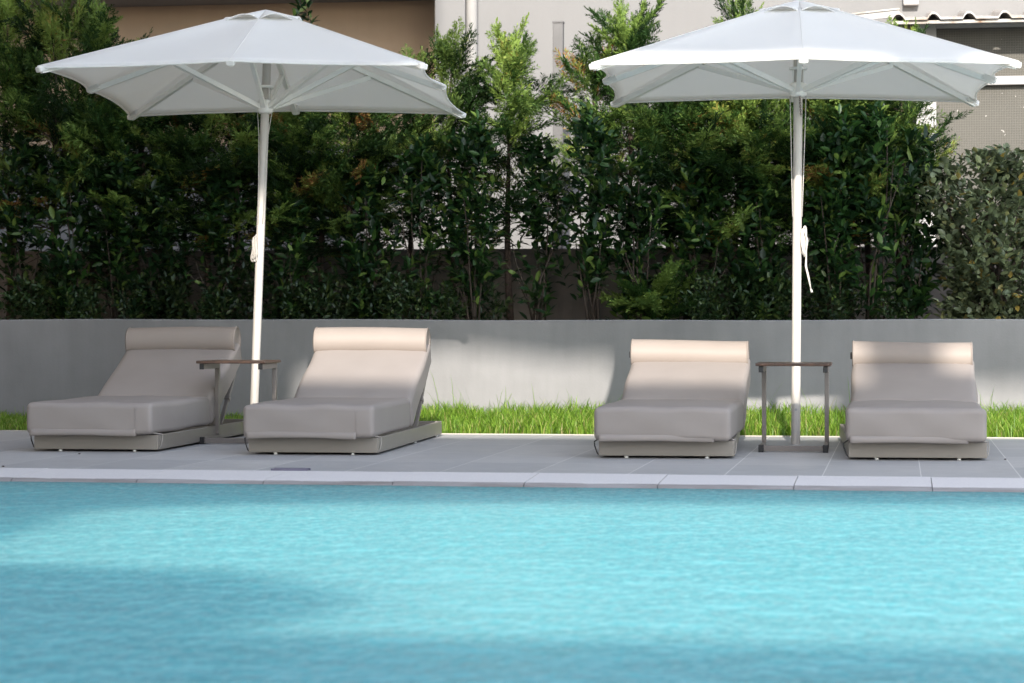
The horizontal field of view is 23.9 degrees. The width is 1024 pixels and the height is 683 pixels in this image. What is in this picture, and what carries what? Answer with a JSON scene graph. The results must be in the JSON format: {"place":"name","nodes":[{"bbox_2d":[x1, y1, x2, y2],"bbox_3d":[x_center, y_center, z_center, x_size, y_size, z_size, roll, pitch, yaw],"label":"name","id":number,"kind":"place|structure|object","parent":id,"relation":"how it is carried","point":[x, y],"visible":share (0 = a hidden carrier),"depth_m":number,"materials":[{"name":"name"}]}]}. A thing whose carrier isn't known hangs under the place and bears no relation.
{"place":"outdoors","nodes":[
{"label":"outdoors","id":0,"kind":"place"},
{"bbox_2d":[0,481,1023,682],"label":"pool water","id":1,"kind":"structure","parent":0,"point":[104,582],"depth_m":6.79,"materials":[{"name":"blue liquid"}]},
{"bbox_2d":[0,431,1023,477],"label":"pool deck","id":2,"kind":"structure","parent":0,"point":[511,453],"depth_m":12.54,"materials":[{"name":"grey ceramic"}]},
{"bbox_2d":[27,326,242,451],"bbox_3d":[-2.173,0.257,14.522,0.755,0.695,2.400,0,0,8],"label":"sun lounger","id":3,"kind":"object","parent":2,"relation":"on","point":[157,391],"visible":0.99,"depth_m":14.42,"materials":[{"name":"taupe fabric cushions"},{"name":"taupe metal frame"}]},
{"bbox_2d":[196,360,280,443],"bbox_3d":[-1.629,0.358,14.431,0.413,0.492,0.440,0,0,7],"label":"side table","id":4,"kind":"object","parent":2,"relation":"on","point":[215,364],"visible":0.68,"depth_m":14.37,"materials":[{"name":"grey metal"}]},
{"bbox_2d":[35,10,465,403],"bbox_3d":[-1.566,-0.753,15.297,2.333,2.706,2.333,0,-2,5],"label":"parasol","id":5,"kind":"object","parent":2,"relation":"on","point":[264,63],"visible":0.99,"depth_m":15.28,"materials":[{"name":"white fabric"}]},
{"bbox_2d":[271,468,310,470],"bbox_3d":[-1.068,0.617,11.670,0.180,0.010,0.072,0,0,9],"label":"drain grate","id":6,"kind":"object","parent":2,"relation":"on","point":[289,469],"visible":1,"depth_m":11.64,"materials":[{"name":"grey metal"}]},
{"bbox_2d":[243,327,441,454],"bbox_3d":[-0.953,0.260,14.180,0.755,0.692,2.400,0,0,7],"label":"sun lounger","id":7,"kind":"object","parent":2,"relation":"on","point":[360,389],"visible":1,"depth_m":14.23,"materials":[{"name":"taupe fabric cushions"},{"name":"taupe metal frame"}]},
{"bbox_2d":[594,339,750,457],"bbox_3d":[0.951,0.298,13.832,0.812,0.620,2.401,0,0,6],"label":"sun lounger","id":8,"kind":"object","parent":2,"relation":"on","point":[684,397],"visible":1,"depth_m":13.38,"materials":[{"name":"taupe fabric cushions"},{"name":"taupe metal"}]},
{"bbox_2d":[755,362,831,452],"bbox_3d":[1.579,0.364,13.519,0.413,0.492,0.440,0,0,9],"label":"side table","id":9,"kind":"object","parent":2,"relation":"on","point":[763,447],"visible":1,"depth_m":13.36,"materials":[{"name":"grey metal"}]},
{"bbox_2d":[589,0,1021,443],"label":"parasol","id":10,"kind":"object","parent":2,"relation":"on","point":[796,52],"visible":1,"depth_m":14.19,"materials":[{"name":"white fabric"}]},
{"bbox_2d":[840,340,988,459],"bbox_3d":[2.257,0.304,13.652,0.815,0.611,2.401,0,0,7],"label":"sun lounger","id":11,"kind":"object","parent":2,"relation":"on","point":[914,400],"visible":1,"depth_m":13.04,"materials":[{"name":"taupe fabric upholstery"},{"name":"beige fabric headrest"}]},
{"bbox_2d":[0,0,1023,250],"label":"apartment building","id":12,"kind":"structure","parent":0,"point":[396,26],"depth_m":21.89,"materials":[{"name":"white paint"}]},
{"label":"planting bed","id":13,"kind":"structure","parent":0,"visible":0},
{"bbox_2d":[0,273,57,319],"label":"shrub","id":14,"kind":"object","parent":13,"relation":"on","point":[29,299],"visible":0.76,"depth_m":18.26,"materials":[{"name":"green plant"}]},
{"bbox_2d":[0,131,68,318],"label":"laurel shrub","id":15,"kind":"object","parent":13,"relation":"on","point":[25,157],"visible":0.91,"depth_m":18.36,"materials":[{"name":"green plant"}]},
{"bbox_2d":[0,0,69,319],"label":"cypress tree","id":16,"kind":"object","parent":13,"relation":"on","point":[9,36],"visible":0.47,"depth_m":18.63,"materials":[{"name":"green plant"}]},
{"bbox_2d":[12,257,97,319],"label":"shrub","id":17,"kind":"object","parent":13,"relation":"on","point":[44,283],"visible":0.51,"depth_m":18.28,"materials":[{"name":"green plant"}]},
{"bbox_2d":[22,153,99,318],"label":"laurel shrub","id":18,"kind":"object","parent":13,"relation":"on","point":[63,260],"visible":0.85,"depth_m":18.22,"materials":[{"name":"green plant"}]},
{"bbox_2d":[0,0,136,304],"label":"cypress tree","id":19,"kind":"object","parent":13,"relation":"on","point":[39,27],"visible":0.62,"depth_m":18.48,"materials":[{"name":"green plant"}]},
{"bbox_2d":[20,0,153,316],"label":"cypress tree","id":20,"kind":"object","parent":13,"relation":"on","point":[94,31],"visible":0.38,"depth_m":18.60,"materials":[{"name":"green plant"}]},
{"bbox_2d":[62,283,114,318],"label":"shrub","id":21,"kind":"object","parent":13,"relation":"on","point":[84,297],"visible":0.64,"depth_m":18.16,"materials":[{"name":"green plant"}]},
{"bbox_2d":[46,88,178,318],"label":"cypress tree","id":22,"kind":"object","parent":13,"relation":"on","point":[115,125],"visible":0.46,"depth_m":18.26,"materials":[{"name":"green plant"}]},
{"bbox_2d":[65,138,161,318],"bbox_3d":[-3.028,-0.810,18.319,0.640,1.471,0.742,0,0,-38],"label":"laurel shrub","id":23,"kind":"object","parent":13,"relation":"on","point":[118,267],"visible":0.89,"depth_m":18.22,"materials":[{"name":"green plant"}]},
{"bbox_2d":[99,274,166,318],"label":"shrub","id":24,"kind":"object","parent":13,"relation":"on","point":[137,294],"visible":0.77,"depth_m":18.10,"materials":[{"name":"green plant"}]},
{"bbox_2d":[59,38,216,313],"bbox_3d":[-2.845,-1.184,18.581,1.158,2.270,1.259,0,0,11],"label":"cypress tree","id":25,"kind":"object","parent":13,"relation":"on","point":[139,181],"visible":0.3,"depth_m":18.33,"materials":[{"name":"green plant"}]},
{"bbox_2d":[123,179,196,318],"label":"laurel shrub","id":26,"kind":"object","parent":13,"relation":"on","point":[166,246],"visible":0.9,"depth_m":18.18,"materials":[{"name":"green plant"}]},
{"bbox_2d":[131,266,200,318],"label":"shrub","id":27,"kind":"object","parent":13,"relation":"on","point":[174,301],"visible":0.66,"depth_m":18.12,"materials":[{"name":"green plant"}]},
{"bbox_2d":[123,114,250,318],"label":"cypress tree","id":28,"kind":"object","parent":13,"relation":"on","point":[155,165],"visible":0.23,"depth_m":18.31,"materials":[{"name":"green plant"}]},
{"bbox_2d":[125,113,270,313],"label":"cypress tree","id":29,"kind":"object","parent":13,"relation":"on","point":[238,172],"visible":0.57,"depth_m":18.27,"materials":[{"name":"green plant"}]},
{"bbox_2d":[185,285,230,319],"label":"shrub","id":30,"kind":"object","parent":13,"relation":"on","point":[215,311],"visible":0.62,"depth_m":18.03,"materials":[{"name":"green plant"}]},
{"bbox_2d":[176,166,264,319],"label":"laurel shrub","id":31,"kind":"object","parent":13,"relation":"on","point":[215,185],"visible":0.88,"depth_m":18.11,"materials":[{"name":"green plant"}]},
{"bbox_2d":[156,112,296,319],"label":"cypress tree","id":32,"kind":"object","parent":13,"relation":"on","point":[253,173],"visible":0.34,"depth_m":18.28,"materials":[{"name":"green plant"}]},
{"bbox_2d":[205,254,283,319],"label":"shrub","id":33,"kind":"object","parent":13,"relation":"on","point":[235,292],"visible":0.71,"depth_m":18.10,"materials":[{"name":"green plant"}]},
{"bbox_2d":[202,112,352,316],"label":"cypress tree","id":34,"kind":"object","parent":13,"relation":"on","point":[254,200],"visible":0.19,"depth_m":18.24,"materials":[{"name":"green plant"}]},
{"bbox_2d":[263,195,326,318],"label":"laurel shrub","id":35,"kind":"object","parent":13,"relation":"on","point":[288,270],"visible":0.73,"depth_m":18.05,"materials":[{"name":"green plant"}]},
{"bbox_2d":[232,112,361,303],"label":"cypress tree","id":36,"kind":"object","parent":13,"relation":"on","point":[309,127],"visible":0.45,"depth_m":18.10,"materials":[{"name":"green plant"}]},
{"bbox_2d":[270,276,329,318],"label":"shrub","id":37,"kind":"object","parent":13,"relation":"on","point":[299,301],"visible":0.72,"depth_m":17.92,"materials":[{"name":"green plant"}]},
{"bbox_2d":[289,0,320,290],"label":"laurel sapling","id":38,"kind":"object","parent":13,"relation":"on","point":[302,8],"visible":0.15,"depth_m":18.54,"materials":[{"name":"green plant"}]},
{"bbox_2d":[245,112,396,318],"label":"cypress tree","id":39,"kind":"object","parent":13,"relation":"on","point":[322,223],"visible":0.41,"depth_m":18.09,"materials":[{"name":"green plant"}]},
{"bbox_2d":[290,265,366,318],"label":"shrub","id":40,"kind":"object","parent":13,"relation":"on","point":[325,290],"visible":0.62,"depth_m":17.97,"materials":[{"name":"green plant"}]},
{"bbox_2d":[279,112,424,315],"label":"cypress tree","id":41,"kind":"object","parent":13,"relation":"on","point":[331,186],"visible":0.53,"depth_m":18.10,"materials":[{"name":"green plant"}]},
{"bbox_2d":[326,280,380,318],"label":"shrub","id":42,"kind":"object","parent":13,"relation":"on","point":[348,304],"visible":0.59,"depth_m":17.85,"materials":[{"name":"green plant"}]},
{"bbox_2d":[326,158,401,318],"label":"laurel shrub","id":43,"kind":"object","parent":13,"relation":"on","point":[361,257],"visible":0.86,"depth_m":17.94,"materials":[{"name":"green plant"}]},
{"bbox_2d":[308,112,445,288],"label":"cypress tree","id":44,"kind":"object","parent":13,"relation":"on","point":[369,120],"visible":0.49,"depth_m":18.11,"materials":[{"name":"green plant"}]},
{"bbox_2d":[347,261,416,318],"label":"shrub","id":45,"kind":"object","parent":13,"relation":"on","point":[381,276],"visible":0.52,"depth_m":17.90,"materials":[{"name":"green plant"}]},
{"bbox_2d":[355,44,459,319],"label":"cypress tree","id":46,"kind":"object","parent":13,"relation":"on","point":[416,119],"visible":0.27,"depth_m":18.27,"materials":[{"name":"green plant"}]},
{"bbox_2d":[371,272,449,319],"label":"shrub","id":47,"kind":"object","parent":13,"relation":"on","point":[398,303],"visible":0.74,"depth_m":17.76,"materials":[{"name":"green plant"}]},
{"bbox_2d":[375,132,453,319],"bbox_3d":[-0.709,-0.810,17.945,0.613,1.479,0.655,0,0,2],"label":"laurel shrub","id":48,"kind":"object","parent":13,"relation":"on","point":[418,158],"visible":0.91,"depth_m":17.86,"materials":[{"name":"green plant"}]},
{"bbox_2d":[386,16,511,319],"bbox_3d":[-0.468,-1.245,18.245,1.000,2.399,1.087,0,0,-7],"label":"cypress tree","id":49,"kind":"object","parent":13,"relation":"on","point":[452,58],"visible":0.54,"depth_m":18.09,"materials":[{"name":"green plant"}]},
{"bbox_2d":[423,280,477,319],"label":"shrub","id":50,"kind":"object","parent":13,"relation":"on","point":[444,298],"visible":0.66,"depth_m":17.74,"materials":[{"name":"green plant"}]},
{"bbox_2d":[412,108,517,319],"bbox_3d":[-0.336,-0.892,17.781,0.705,1.644,0.641,0,0,40],"label":"laurel shrub","id":51,"kind":"object","parent":13,"relation":"on","point":[478,273],"visible":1,"depth_m":17.72,"materials":[{"name":"green plant"}]},
{"bbox_2d":[453,276,517,319],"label":"shrub","id":52,"kind":"object","parent":13,"relation":"on","point":[502,308],"visible":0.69,"depth_m":17.83,"materials":[{"name":"green plant"}]},
{"bbox_2d":[433,12,587,319],"bbox_3d":[-0.019,-1.253,18.088,1.196,2.418,1.100,0,0,27],"label":"cypress tree","id":53,"kind":"object","parent":13,"relation":"on","point":[512,59],"visible":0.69,"depth_m":17.93,"materials":[{"name":"green plant"}]},
{"bbox_2d":[490,131,582,319],"bbox_3d":[0.200,-0.809,17.695,0.728,1.479,0.613,0,0,-34],"label":"laurel shrub","id":54,"kind":"object","parent":13,"relation":"on","point":[532,157],"visible":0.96,"depth_m":17.70,"materials":[{"name":"green plant"}]},
{"bbox_2d":[530,29,642,318],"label":"cypress tree","id":55,"kind":"object","parent":13,"relation":"on","point":[596,93],"visible":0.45,"depth_m":18.05,"materials":[{"name":"green plant"}]},
{"bbox_2d":[551,101,636,319],"bbox_3d":[0.580,-0.917,17.597,0.640,1.695,0.742,0,0,16],"label":"laurel shrub","id":56,"kind":"object","parent":13,"relation":"on","point":[584,128],"visible":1,"depth_m":17.56,"materials":[{"name":"green plant"}]},
{"bbox_2d":[561,0,685,318],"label":"cypress tree","id":57,"kind":"object","parent":13,"relation":"on","point":[637,35],"visible":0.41,"depth_m":17.93,"materials":[{"name":"green plant"}]},
{"bbox_2d":[603,141,682,319],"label":"laurel shrub","id":58,"kind":"object","parent":13,"relation":"on","point":[633,274],"visible":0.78,"depth_m":17.58,"materials":[{"name":"green plant"}]},
{"bbox_2d":[595,255,700,319],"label":"young conifer","id":59,"kind":"object","parent":13,"relation":"on","point":[664,283],"visible":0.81,"depth_m":17.46,"materials":[{"name":"green plant"}]},
{"bbox_2d":[585,39,739,315],"bbox_3d":[1.144,-1.147,17.921,1.196,2.202,1.100,0,0,36],"label":"cypress tree","id":60,"kind":"object","parent":13,"relation":"on","point":[637,117],"visible":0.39,"depth_m":17.71,"materials":[{"name":"green plant"}]},
{"bbox_2d":[611,100,758,319],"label":"cypress tree","id":61,"kind":"object","parent":13,"relation":"on","point":[714,132],"visible":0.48,"depth_m":17.65,"materials":[{"name":"green plant"}]},
{"bbox_2d":[654,145,748,319],"bbox_3d":[1.381,-0.752,17.637,0.691,1.366,0.613,0,0,3],"label":"laurel shrub","id":62,"kind":"object","parent":13,"relation":"on","point":[688,228],"visible":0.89,"depth_m":17.54,"materials":[{"name":"green plant"}]},
{"bbox_2d":[676,271,729,319],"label":"shrub","id":63,"kind":"object","parent":13,"relation":"on","point":[705,301],"visible":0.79,"depth_m":17.38,"materials":[{"name":"green plant"}]},
{"bbox_2d":[631,100,788,318],"bbox_3d":[1.485,-1.106,17.939,1.208,2.119,1.111,0,0,-5],"label":"cypress tree","id":64,"kind":"object","parent":13,"relation":"on","point":[680,115],"visible":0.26,"depth_m":17.67,"materials":[{"name":"green plant"}]},
{"bbox_2d":[684,250,772,319],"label":"shrub","id":65,"kind":"object","parent":13,"relation":"on","point":[732,298],"visible":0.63,"depth_m":17.50,"materials":[{"name":"green plant"}]},
{"bbox_2d":[664,99,822,319],"bbox_3d":[1.663,-1.008,17.806,1.111,1.919,1.208,0,0,-26],"label":"cypress tree","id":66,"kind":"object","parent":13,"relation":"on","point":[739,217],"visible":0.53,"depth_m":17.58,"materials":[{"name":"green plant"}]},
{"bbox_2d":[699,0,788,269],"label":"cypress tree","id":67,"kind":"object","parent":13,"relation":"on","point":[734,11],"visible":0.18,"depth_m":17.79,"materials":[{"name":"green plant"}]},
{"bbox_2d":[711,175,786,319],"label":"laurel shrub","id":68,"kind":"object","parent":13,"relation":"on","point":[753,256],"visible":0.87,"depth_m":17.46,"materials":[{"name":"green plant"}]},
{"bbox_2d":[739,284,789,319],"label":"shrub","id":69,"kind":"object","parent":13,"relation":"on","point":[746,302],"visible":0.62,"depth_m":17.39,"materials":[{"name":"green plant"}]},
{"bbox_2d":[734,260,811,319],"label":"shrub","id":70,"kind":"object","parent":13,"relation":"on","point":[781,286],"visible":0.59,"depth_m":17.41,"materials":[{"name":"green plant"}]},
{"bbox_2d":[704,99,848,278],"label":"cypress tree","id":71,"kind":"object","parent":13,"relation":"on","point":[772,118],"visible":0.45,"depth_m":17.58,"materials":[{"name":"green plant"}]},
{"bbox_2d":[739,99,874,293],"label":"cypress tree","id":72,"kind":"object","parent":13,"relation":"on","point":[780,217],"visible":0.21,"depth_m":17.62,"materials":[{"name":"green plant"}]},
{"bbox_2d":[787,255,858,319],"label":"shrub","id":73,"kind":"object","parent":13,"relation":"on","point":[807,305],"visible":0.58,"depth_m":17.37,"materials":[{"name":"green plant"}]},
{"bbox_2d":[743,99,903,311],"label":"cypress tree","id":74,"kind":"object","parent":13,"relation":"on","point":[822,101],"visible":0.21,"depth_m":17.52,"materials":[{"name":"green plant"}]},
{"bbox_2d":[778,103,881,319],"bbox_3d":[2.284,-0.890,17.372,0.640,1.644,0.705,0,0,-21],"label":"laurel shrub","id":75,"kind":"object","parent":13,"relation":"on","point":[827,248],"visible":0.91,"depth_m":17.26,"materials":[{"name":"green plant"}]},
{"bbox_2d":[809,274,866,319],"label":"shrub","id":76,"kind":"object","parent":13,"relation":"on","point":[846,305],"visible":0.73,"depth_m":17.28,"materials":[{"name":"green plant"}]},
{"bbox_2d":[762,99,914,319],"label":"cypress tree","id":77,"kind":"object","parent":13,"relation":"on","point":[820,110],"visible":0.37,"depth_m":17.45,"materials":[{"name":"green plant"}]},
{"bbox_2d":[792,99,953,319],"bbox_3d":[2.589,-1.195,17.758,1.158,2.302,1.259,0,0,37],"label":"cypress tree","id":78,"kind":"object","parent":13,"relation":"on","point":[868,249],"visible":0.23,"depth_m":17.61,"materials":[{"name":"green plant"}]},
{"bbox_2d":[831,100,921,319],"bbox_3d":[2.566,-0.910,17.272,0.728,1.688,0.613,0,0,17],"label":"laurel shrub","id":79,"kind":"object","parent":13,"relation":"on","point":[875,124],"visible":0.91,"depth_m":17.26,"materials":[{"name":"green plant"}]},
{"bbox_2d":[861,286,914,318],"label":"shrub","id":80,"kind":"object","parent":13,"relation":"on","point":[884,311],"visible":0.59,"depth_m":17.24,"materials":[{"name":"green plant"}]},
{"bbox_2d":[846,15,972,318],"bbox_3d":[2.867,-1.231,17.762,1.000,2.378,1.087,0,0,-4],"label":"cypress tree","id":81,"kind":"object","parent":13,"relation":"on","point":[908,124],"visible":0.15,"depth_m":17.62,"materials":[{"name":"green plant"}]},
{"bbox_2d":[881,124,956,318],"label":"laurel shrub","id":82,"kind":"object","parent":13,"relation":"on","point":[915,290],"visible":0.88,"depth_m":17.30,"materials":[{"name":"green plant"}]},
{"bbox_2d":[907,143,1023,318],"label":"silverberry bush","id":83,"kind":"object","parent":13,"relation":"on","point":[996,292],"visible":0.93,"depth_m":17.17,"materials":[{"name":"green plant"}]},
{"label":"yard ground","id":84,"kind":"structure","parent":0,"visible":0},
{"bbox_2d":[0,247,1023,319],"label":"boundary wall","id":85,"kind":"structure","parent":84,"relation":"on","point":[568,306],"depth_m":18.84,"materials":[{"name":"concrete"}]},
{"bbox_2d":[538,21,577,247],"bbox_3d":[0.389,-1.156,20.236,0.320,3.044,0.160,0,0,9],"label":"vent post","id":86,"kind":"object","parent":84,"relation":"on","point":[558,43],"visible":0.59,"depth_m":20.19,"materials":[{"name":"grey metal"}]},
{"bbox_2d":[852,8,1023,246],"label":"building","id":87,"kind":"structure","parent":84,"relation":"on","point":[996,117],"depth_m":19.76,"materials":[{"name":"white paint"}]},
{"label":"lawn soil","id":88,"kind":"structure","parent":0,"visible":0},
{"bbox_2d":[0,369,1023,436],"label":"grass","id":89,"kind":"structure","parent":88,"relation":"on","point":[557,419],"depth_m":15.96,"materials":[{"name":"green plant"}]},
{"label":"ground","id":90,"kind":"structure","parent":0,"visible":0},
{"bbox_2d":[0,319,1023,416],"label":"retaining wall","id":91,"kind":"structure","parent":90,"relation":"on","point":[482,362],"depth_m":17.30,"materials":[{"name":"grey paint"}]},
{"bbox_2d":[0,430,1023,437],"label":"lawn edging","id":92,"kind":"object","parent":90,"relation":"on","point":[593,434],"visible":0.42,"depth_m":15.44,"materials":[{"name":"grey concrete"}]},
{"label":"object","id":93,"kind":"structure","parent":0,"visible":0},
{"bbox_2d":[0,468,1023,491],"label":"pool coping","id":94,"kind":"object","parent":93,"relation":"on","point":[846,483],"visible":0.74,"depth_m":11.08,"materials":[{"name":"stone"}]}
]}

